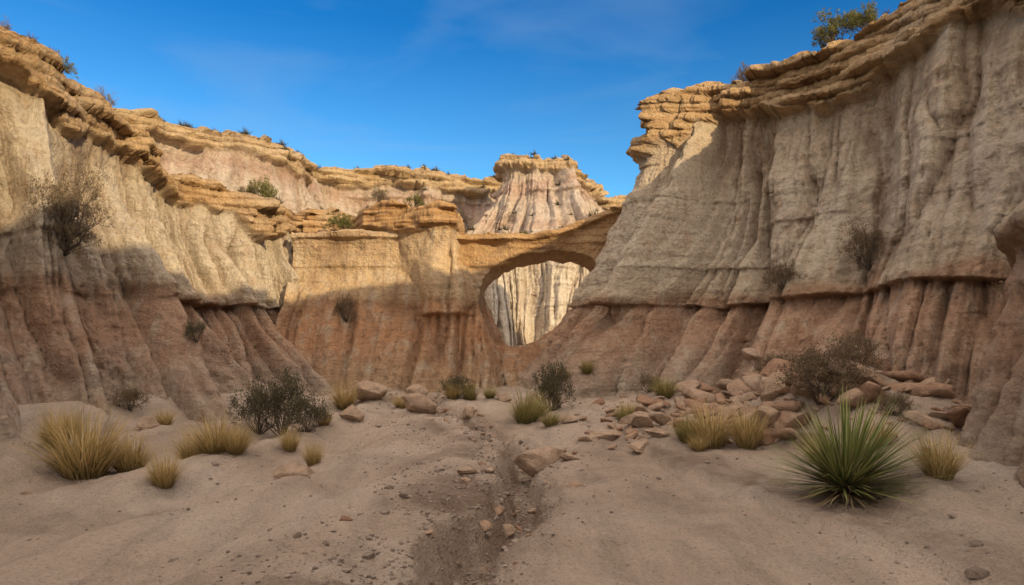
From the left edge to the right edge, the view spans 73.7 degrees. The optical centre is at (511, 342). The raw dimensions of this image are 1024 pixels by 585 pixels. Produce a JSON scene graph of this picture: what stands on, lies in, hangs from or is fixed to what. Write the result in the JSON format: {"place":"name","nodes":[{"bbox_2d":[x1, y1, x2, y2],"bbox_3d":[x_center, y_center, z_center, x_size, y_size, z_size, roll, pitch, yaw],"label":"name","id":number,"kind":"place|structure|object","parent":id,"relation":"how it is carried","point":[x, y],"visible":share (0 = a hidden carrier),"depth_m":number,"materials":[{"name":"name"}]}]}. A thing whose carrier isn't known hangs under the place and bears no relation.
{"place":"outdoors","nodes":[
{"label":"outdoors","id":0,"kind":"place"},
{"bbox_2d":[0,25,356,437],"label":"cliff","id":1,"kind":"structure","parent":0,"point":[147,278],"depth_m":14.04,"materials":[{"name":"beige stone"}]},
{"bbox_2d":[1,16,16,32],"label":"desert shrub","id":2,"kind":"object","parent":1,"relation":"on","point":[6,27],"visible":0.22,"depth_m":13.47,"materials":[{"name":"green plant"}]},
{"bbox_2d":[22,203,103,255],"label":"desert shrub","id":3,"kind":"object","parent":1,"relation":"on","point":[72,228],"visible":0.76,"depth_m":12.24,"materials":[{"name":"brown plant"}]},
{"bbox_2d":[17,154,116,251],"bbox_3d":[-8.255,-2.598,12.681,1.485,1.945,1.678,0,0,-22],"label":"bare shrub","id":4,"kind":"object","parent":1,"relation":"on","point":[95,193],"visible":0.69,"depth_m":12.57,"materials":[{"name":"brown plant"}]},
{"bbox_2d":[56,49,78,78],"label":"green shrub","id":5,"kind":"object","parent":1,"relation":"on","point":[67,67],"visible":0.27,"depth_m":14.99,"materials":[{"name":"green plant"}]},
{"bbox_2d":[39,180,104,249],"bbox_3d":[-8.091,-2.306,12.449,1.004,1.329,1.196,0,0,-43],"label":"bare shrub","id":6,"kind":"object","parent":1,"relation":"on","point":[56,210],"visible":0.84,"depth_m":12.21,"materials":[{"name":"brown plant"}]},
{"bbox_2d":[94,85,119,105],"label":"desert shrub","id":7,"kind":"object","parent":1,"relation":"on","point":[104,96],"visible":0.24,"depth_m":16.38,"materials":[{"name":"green plant"}]},
{"bbox_2d":[181,318,208,342],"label":"desert shrub","id":8,"kind":"object","parent":1,"relation":"on","point":[198,328],"visible":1,"depth_m":13.34,"materials":[{"name":"brown plant"}]},
{"bbox_2d":[237,179,262,194],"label":"desert shrub","id":9,"kind":"object","parent":1,"relation":"on","point":[241,188],"visible":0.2,"depth_m":22.33,"materials":[{"name":"brown plant"}]},
{"bbox_2d":[246,174,277,198],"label":"green shrub","id":10,"kind":"object","parent":1,"relation":"on","point":[263,192],"visible":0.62,"depth_m":22.16,"materials":[{"name":"green plant"}]},
{"bbox_2d":[113,108,626,233],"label":"canyon ridge","id":11,"kind":"structure","parent":0,"point":[230,160],"depth_m":41.55,"materials":[{"name":"beige stone"}]},
{"bbox_2d":[115,108,599,233],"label":"distant scrub","id":12,"kind":"object","parent":11,"relation":"on","point":[286,148],"visible":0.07,"depth_m":41.36,"materials":[{"name":"green plant"}]},
{"bbox_2d":[0,0,906,196],"label":"sky","id":13,"kind":"structure","parent":0,"point":[453,86],"materials":[{"name":"blue"}]},
{"bbox_2d":[0,366,1023,584],"bbox_3d":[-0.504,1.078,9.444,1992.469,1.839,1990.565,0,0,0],"label":"sandy ground","id":14,"kind":"structure","parent":0,"point":[659,532],"depth_m":6.09,"materials":[{"name":"beige sand"}]},
{"bbox_2d":[19,491,31,494],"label":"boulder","id":15,"kind":"object","parent":14,"relation":"on","point":[26,493],"visible":0.52,"depth_m":6.99,"materials":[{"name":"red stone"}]},
{"bbox_2d":[27,402,90,448],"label":"dry grass tuft","id":16,"kind":"object","parent":14,"relation":"on","point":[46,439],"visible":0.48,"depth_m":8.54,"materials":[{"name":"beige plant"}]},
{"bbox_2d":[55,405,90,437],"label":"dry grass tuft","id":17,"kind":"object","parent":14,"relation":"on","point":[84,423],"visible":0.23,"depth_m":9.61,"materials":[{"name":"beige plant"}]},
{"bbox_2d":[5,391,146,480],"bbox_3d":[-5.092,1.093,8.181,1.799,1.047,1.688,0,0,32],"label":"dry grass tuft","id":18,"kind":"object","parent":14,"relation":"on","point":[81,461],"visible":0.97,"depth_m":7.97,"materials":[{"name":"beige plant"}]},
{"bbox_2d":[105,382,152,411],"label":"desert shrub","id":19,"kind":"object","parent":14,"relation":"on","point":[129,395],"visible":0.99,"depth_m":11.32,"materials":[{"name":"brown plant"}]},
{"bbox_2d":[98,423,167,472],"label":"dry grass tuft","id":20,"kind":"object","parent":14,"relation":"on","point":[130,461],"visible":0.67,"depth_m":8.39,"materials":[{"name":"beige plant"}]},
{"bbox_2d":[136,415,159,429],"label":"boulder","id":21,"kind":"object","parent":14,"relation":"on","point":[146,422],"visible":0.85,"depth_m":10.44,"materials":[{"name":"red stone"}]},
{"bbox_2d":[137,443,189,488],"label":"dry grass tuft","id":22,"kind":"object","parent":14,"relation":"on","point":[164,477],"visible":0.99,"depth_m":7.49,"materials":[{"name":"beige plant"}]},
{"bbox_2d":[151,405,179,424],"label":"dry grass tuft","id":23,"kind":"object","parent":14,"relation":"on","point":[166,420],"visible":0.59,"depth_m":10.80,"materials":[{"name":"beige plant"}]},
{"bbox_2d":[163,424,213,459],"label":"dry grass tuft","id":24,"kind":"object","parent":14,"relation":"on","point":[190,453],"visible":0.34,"depth_m":9.19,"materials":[{"name":"beige plant"}]},
{"bbox_2d":[169,403,250,454],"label":"dry grass tuft","id":25,"kind":"object","parent":14,"relation":"on","point":[208,443],"visible":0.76,"depth_m":8.95,"materials":[{"name":"beige plant"}]},
{"bbox_2d":[213,418,259,454],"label":"dry grass tuft","id":26,"kind":"object","parent":14,"relation":"on","point":[238,445],"visible":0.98,"depth_m":8.92,"materials":[{"name":"beige plant"}]},
{"bbox_2d":[225,384,292,436],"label":"desert shrub","id":27,"kind":"object","parent":14,"relation":"on","point":[250,407],"visible":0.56,"depth_m":11.47,"materials":[{"name":"brown plant"}]},
{"bbox_2d":[243,364,319,435],"bbox_3d":[-3.779,0.950,11.181,1.244,1.244,1.104,0,0,38],"label":"desert shrub","id":28,"kind":"object","parent":14,"relation":"on","point":[276,396],"visible":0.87,"depth_m":11.05,"materials":[{"name":"green plant"}]},
{"bbox_2d":[275,419,307,451],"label":"dry grass tuft","id":29,"kind":"object","parent":14,"relation":"on","point":[289,443],"visible":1,"depth_m":9.64,"materials":[{"name":"beige plant"}]},
{"bbox_2d":[273,462,315,478],"bbox_3d":[-2.518,1.484,7.927,0.493,0.188,0.290,-1,-6,0],"label":"boulder","id":30,"kind":"object","parent":14,"relation":"on","point":[294,469],"visible":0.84,"depth_m":7.82,"materials":[{"name":"red stone"}]},
{"bbox_2d":[266,395,333,437],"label":"desert shrub","id":31,"kind":"object","parent":14,"relation":"on","point":[314,409],"visible":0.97,"depth_m":10.80,"materials":[{"name":"brown plant"}]},
{"bbox_2d":[298,434,327,466],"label":"dry grass tuft","id":32,"kind":"object","parent":14,"relation":"on","point":[312,457],"visible":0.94,"depth_m":8.70,"materials":[{"name":"beige plant"}]},
{"bbox_2d":[317,405,335,425],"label":"dry grass tuft","id":33,"kind":"object","parent":14,"relation":"on","point":[327,421],"visible":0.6,"depth_m":11.54,"materials":[{"name":"beige plant"}]},
{"bbox_2d":[324,375,363,409],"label":"dry grass tuft","id":34,"kind":"object","parent":14,"relation":"on","point":[343,401],"visible":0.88,"depth_m":14.14,"materials":[{"name":"beige plant"}]},
{"bbox_2d":[339,404,364,421],"bbox_3d":[-2.838,1.273,12.194,0.382,0.339,0.394,7,0,33],"label":"boulder","id":35,"kind":"object","parent":14,"relation":"on","point":[352,412],"visible":0.92,"depth_m":12.10,"materials":[{"name":"red stone"}]},
{"bbox_2d":[352,380,387,400],"bbox_3d":[-3.101,1.041,14.801,0.622,0.480,0.843,-7,4,-40],"label":"boulder","id":36,"kind":"object","parent":14,"relation":"on","point":[370,390],"visible":0.9,"depth_m":14.57,"materials":[{"name":"red stone"}]},
{"bbox_2d":[389,391,406,407],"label":"dry grass tuft","id":37,"kind":"object","parent":14,"relation":"on","point":[398,404],"visible":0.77,"depth_m":13.51,"materials":[{"name":"beige plant"}]},
{"bbox_2d":[405,384,428,395],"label":"boulder","id":38,"kind":"object","parent":14,"relation":"on","point":[417,388],"visible":0.55,"depth_m":15.33,"materials":[{"name":"red stone"}]},
{"bbox_2d":[402,392,436,413],"bbox_3d":[-1.734,1.157,12.836,0.640,0.466,0.586,-5,0,-11],"label":"boulder","id":39,"kind":"object","parent":14,"relation":"on","point":[418,402],"visible":0.91,"depth_m":12.61,"materials":[{"name":"red stone"}]},
{"bbox_2d":[275,199,622,392],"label":"natural arch","id":40,"kind":"structure","parent":14,"relation":"on","point":[415,282],"depth_m":19.58,"materials":[{"name":"stone"}]},
{"bbox_2d":[322,213,354,230],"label":"green shrub","id":41,"kind":"object","parent":40,"relation":"on","point":[342,223],"visible":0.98,"depth_m":20.79,"materials":[{"name":"green plant"}]},
{"bbox_2d":[332,293,357,323],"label":"desert shrub","id":42,"kind":"object","parent":40,"relation":"on","point":[339,306],"visible":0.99,"depth_m":19.05,"materials":[{"name":"brown plant"}]},
{"bbox_2d":[365,186,388,202],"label":"desert shrub","id":43,"kind":"object","parent":40,"relation":"on","point":[382,194],"visible":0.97,"depth_m":20.53,"materials":[{"name":"brown plant"}]},
{"bbox_2d":[403,193,425,206],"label":"green shrub","id":44,"kind":"object","parent":40,"relation":"on","point":[418,199],"visible":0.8,"depth_m":20.36,"materials":[{"name":"green plant"}]},
{"bbox_2d":[441,381,463,399],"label":"dry grass tuft","id":45,"kind":"object","parent":14,"relation":"on","point":[453,395],"visible":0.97,"depth_m":15.48,"materials":[{"name":"brown plant"}]},
{"bbox_2d":[435,373,474,395],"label":"desert shrub","id":46,"kind":"object","parent":14,"relation":"on","point":[455,380],"visible":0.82,"depth_m":15.68,"materials":[{"name":"brown plant"}]},
{"bbox_2d":[457,467,476,474],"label":"boulder","id":47,"kind":"object","parent":14,"relation":"on","point":[466,470],"visible":0.94,"depth_m":7.36,"materials":[{"name":"red stone"}]},
{"bbox_2d":[462,406,473,418],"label":"boulder","id":48,"kind":"object","parent":14,"relation":"on","point":[468,412],"visible":0.98,"depth_m":13.37,"materials":[{"name":"red stone"}]},
{"bbox_2d":[458,381,482,400],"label":"green grass tuft","id":49,"kind":"object","parent":14,"relation":"on","point":[470,395],"visible":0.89,"depth_m":15.50,"materials":[{"name":"plant"}]},
{"bbox_2d":[481,383,500,398],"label":"green grass tuft","id":50,"kind":"object","parent":14,"relation":"on","point":[487,394],"visible":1,"depth_m":15.32,"materials":[{"name":"green plant"}]},
{"bbox_2d":[496,393,511,401],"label":"boulder","id":51,"kind":"object","parent":14,"relation":"on","point":[502,397],"visible":0.96,"depth_m":15.21,"materials":[{"name":"red stone"}]},
{"bbox_2d":[503,523,515,536],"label":"boulder","id":52,"kind":"object","parent":14,"relation":"on","point":[509,529],"visible":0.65,"depth_m":6.56,"materials":[{"name":"red stone"}]},
{"bbox_2d":[501,386,554,423],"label":"green grass tuft","id":53,"kind":"object","parent":14,"relation":"on","point":[529,412],"visible":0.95,"depth_m":12.27,"materials":[{"name":"plant"}]},
{"bbox_2d":[485,227,589,346],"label":"canyon wall","id":54,"kind":"structure","parent":14,"relation":"on","point":[522,315],"depth_m":33.29,"materials":[{"name":"beige stone"}]},
{"bbox_2d":[523,395,551,417],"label":"green grass tuft","id":55,"kind":"object","parent":14,"relation":"on","point":[540,405],"visible":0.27,"depth_m":12.82,"materials":[{"name":"green plant"}]},
{"bbox_2d":[514,446,563,476],"bbox_3d":[0.353,1.627,9.133,0.623,0.504,0.518,0,0,20],"label":"boulder","id":56,"kind":"object","parent":14,"relation":"on","point":[533,462],"visible":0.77,"depth_m":8.94,"materials":[{"name":"red stone"}]},
{"bbox_2d":[535,378,560,410],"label":"green shrub","id":57,"kind":"object","parent":14,"relation":"on","point":[550,394],"visible":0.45,"depth_m":13.77,"materials":[{"name":"green plant"}]},
{"bbox_2d":[529,357,576,410],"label":"desert shrub","id":58,"kind":"object","parent":14,"relation":"on","point":[545,377],"visible":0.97,"depth_m":13.51,"materials":[{"name":"green plant"}]},
{"bbox_2d":[538,409,567,426],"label":"green grass tuft","id":59,"kind":"object","parent":14,"relation":"on","point":[551,420],"visible":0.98,"depth_m":11.56,"materials":[{"name":"plant"}]},
{"bbox_2d":[560,415,577,423],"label":"boulder","id":60,"kind":"object","parent":14,"relation":"on","point":[570,418],"visible":0.83,"depth_m":11.83,"materials":[{"name":"red stone"}]},
{"bbox_2d":[559,453,579,460],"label":"boulder","id":61,"kind":"object","parent":14,"relation":"on","point":[566,456],"visible":0.98,"depth_m":8.85,"materials":[{"name":"red stone"}]},
{"bbox_2d":[577,436,592,440],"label":"boulder","id":62,"kind":"object","parent":14,"relation":"on","point":[585,438],"visible":1,"depth_m":10.14,"materials":[{"name":"red stone"}]},
{"bbox_2d":[589,431,620,440],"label":"boulder","id":63,"kind":"object","parent":14,"relation":"on","point":[606,435],"visible":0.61,"depth_m":10.36,"materials":[{"name":"red stone"}]},
{"bbox_2d":[608,401,634,418],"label":"green grass tuft","id":64,"kind":"object","parent":14,"relation":"on","point":[619,415],"visible":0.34,"depth_m":12.14,"materials":[{"name":"plant"}]},
{"bbox_2d":[611,399,644,411],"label":"dry grass tuft","id":65,"kind":"object","parent":14,"relation":"on","point":[632,410],"visible":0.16,"depth_m":12.56,"materials":[{"name":"plant"}]},
{"bbox_2d":[620,411,653,426],"bbox_3d":[2.056,1.258,11.045,0.572,0.313,0.497,2,-3,-23],"label":"boulder","id":66,"kind":"object","parent":14,"relation":"on","point":[639,419],"visible":0.93,"depth_m":10.88,"materials":[{"name":"red stone"}]},
{"bbox_2d":[626,438,648,452],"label":"boulder","id":67,"kind":"object","parent":14,"relation":"on","point":[639,445],"visible":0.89,"depth_m":9.32,"materials":[{"name":"red stone"}]},
{"bbox_2d":[632,374,664,392],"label":"desert shrub","id":68,"kind":"object","parent":14,"relation":"on","point":[645,380],"visible":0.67,"depth_m":14.87,"materials":[{"name":"brown plant"}]},
{"bbox_2d":[339,345,971,574],"bbox_3d":[1.792,1.000,10.406,8.562,1.948,11.187,0,0,0],"label":"rock pile","id":69,"kind":"object","parent":14,"relation":"on","point":[745,389],"visible":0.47,"depth_m":9.72,"materials":[{"name":"red stone"}]},
{"bbox_2d":[644,428,671,437],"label":"boulder","id":70,"kind":"object","parent":14,"relation":"on","point":[655,432],"visible":0.93,"depth_m":9.83,"materials":[{"name":"red stone"}]},
{"bbox_2d":[645,372,681,398],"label":"green grass tuft","id":71,"kind":"object","parent":14,"relation":"on","point":[665,390],"visible":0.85,"depth_m":13.90,"materials":[{"name":"plant"}]},
{"bbox_2d":[664,411,701,443],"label":"green grass tuft","id":72,"kind":"object","parent":14,"relation":"on","point":[682,435],"visible":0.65,"depth_m":9.44,"materials":[{"name":"plant"}]},
{"bbox_2d":[681,431,710,451],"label":"dry grass tuft","id":73,"kind":"object","parent":14,"relation":"on","point":[697,447],"visible":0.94,"depth_m":8.95,"materials":[{"name":"beige plant"}]},
{"bbox_2d":[669,392,744,448],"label":"dry grass tuft","id":74,"kind":"object","parent":14,"relation":"on","point":[718,438],"visible":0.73,"depth_m":9.19,"materials":[{"name":"beige plant"}]},
{"bbox_2d":[718,397,776,448],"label":"dry grass tuft","id":75,"kind":"object","parent":14,"relation":"on","point":[744,437],"visible":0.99,"depth_m":9.04,"materials":[{"name":"beige plant"}]},
{"bbox_2d":[744,405,781,430],"bbox_3d":[3.579,1.118,9.612,0.642,0.522,0.472,1,5,-34],"label":"boulder","id":76,"kind":"object","parent":14,"relation":"on","point":[775,414],"visible":0.49,"depth_m":9.38,"materials":[{"name":"red stone"}]},
{"bbox_2d":[757,376,785,400],"bbox_3d":[4.104,0.722,10.637,0.698,0.370,0.542,5,4,-11],"label":"boulder","id":77,"kind":"object","parent":14,"relation":"on","point":[768,389],"visible":0.63,"depth_m":10.44,"materials":[{"name":"red stone"}]},
{"bbox_2d":[750,347,798,373],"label":"desert shrub","id":78,"kind":"object","parent":14,"relation":"on","point":[767,360],"visible":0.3,"depth_m":11.90,"materials":[{"name":"brown plant"}]},
{"bbox_2d":[773,329,881,407],"bbox_3d":[4.302,0.348,9.617,1.333,1.110,1.454,0,0,3],"label":"desert shrub","id":79,"kind":"object","parent":14,"relation":"on","point":[810,362],"visible":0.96,"depth_m":9.27,"materials":[{"name":"brown plant"}]},
{"bbox_2d":[835,330,887,372],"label":"desert shrub","id":80,"kind":"object","parent":14,"relation":"on","point":[861,356],"visible":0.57,"depth_m":9.82,"materials":[{"name":"brown plant"}]},
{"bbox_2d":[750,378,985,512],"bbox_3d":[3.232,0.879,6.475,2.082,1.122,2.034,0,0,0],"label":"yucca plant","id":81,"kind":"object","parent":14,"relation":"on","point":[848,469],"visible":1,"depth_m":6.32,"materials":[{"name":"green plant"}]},
{"bbox_2d":[860,412,905,447],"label":"dry grass tuft","id":82,"kind":"object","parent":14,"relation":"on","point":[882,431],"visible":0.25,"depth_m":7.55,"materials":[{"name":"beige plant"}]},
{"bbox_2d":[870,385,915,416],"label":"desert shrub","id":83,"kind":"object","parent":14,"relation":"on","point":[903,405],"visible":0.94,"depth_m":8.36,"materials":[{"name":"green plant"}]},
{"bbox_2d":[895,420,985,480],"bbox_3d":[3.917,0.956,6.304,0.863,0.603,0.796,0,0,20],"label":"dry grass tuft","id":84,"kind":"object","parent":14,"relation":"on","point":[941,467],"visible":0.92,"depth_m":6.22,"materials":[{"name":"beige plant"}]},
{"bbox_2d":[956,200,1023,487],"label":"sandstone spur","id":85,"kind":"structure","parent":14,"relation":"on","point":[993,427],"depth_m":6.72,"materials":[{"name":"brown stone"}]},
{"bbox_2d":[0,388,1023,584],"bbox_3d":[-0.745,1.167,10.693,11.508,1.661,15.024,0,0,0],"label":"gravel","id":86,"kind":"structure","parent":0,"point":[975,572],"depth_m":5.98,"materials":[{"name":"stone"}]},
{"bbox_2d":[467,153,608,294],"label":"mesa","id":87,"kind":"structure","parent":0,"point":[527,188],"depth_m":44.24,"materials":[{"name":"beige stone"}]},
{"bbox_2d":[517,0,1023,403],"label":"cliff","id":88,"kind":"structure","parent":0,"point":[902,125],"depth_m":15.61,"materials":[{"name":"beige stone"}]},
{"bbox_2d":[22,7,889,215],"bbox_3d":[-0.985,-5.881,15.719,24.168,4.350,13.044,0,0,0],"label":"rim scrub","id":89,"kind":"object","parent":88,"relation":"on","point":[770,192],"visible":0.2,"depth_m":16.44,"materials":[{"name":"green plant"}]},
{"bbox_2d":[577,357,598,373],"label":"green grass tuft","id":90,"kind":"object","parent":88,"relation":"on","point":[586,369],"visible":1,"depth_m":15.49,"materials":[{"name":"green plant"}]},
{"bbox_2d":[729,61,749,81],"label":"desert shrub","id":91,"kind":"object","parent":88,"relation":"on","point":[742,76],"visible":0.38,"depth_m":18.88,"materials":[{"name":"grey plant"}]},
{"bbox_2d":[762,258,806,299],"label":"desert shrub","id":92,"kind":"object","parent":88,"relation":"on","point":[776,271],"visible":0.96,"depth_m":14.36,"materials":[{"name":"brown plant"}]},
{"bbox_2d":[810,7,859,51],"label":"green shrub","id":93,"kind":"object","parent":88,"relation":"on","point":[828,30],"visible":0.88,"depth_m":16.97,"materials":[{"name":"green plant"}]},
{"bbox_2d":[838,0,878,39],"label":"green shrub","id":94,"kind":"object","parent":88,"relation":"on","point":[865,16],"visible":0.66,"depth_m":16.80,"materials":[{"name":"green plant"}]},
{"bbox_2d":[834,214,887,270],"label":"desert shrub","id":95,"kind":"object","parent":88,"relation":"on","point":[874,239],"visible":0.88,"depth_m":13.89,"materials":[{"name":"brown plant"}]},
{"bbox_2d":[987,276,1005,296],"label":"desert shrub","id":96,"kind":"object","parent":88,"relation":"on","point":[1001,289],"visible":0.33,"depth_m":9.85,"materials":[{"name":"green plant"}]},
{"bbox_2d":[800,428,831,462],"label":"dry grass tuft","id":97,"kind":"object","parent":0,"point":[813,444],"visible":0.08,"depth_m":8.04,"materials":[{"name":"plant"}]}
]}

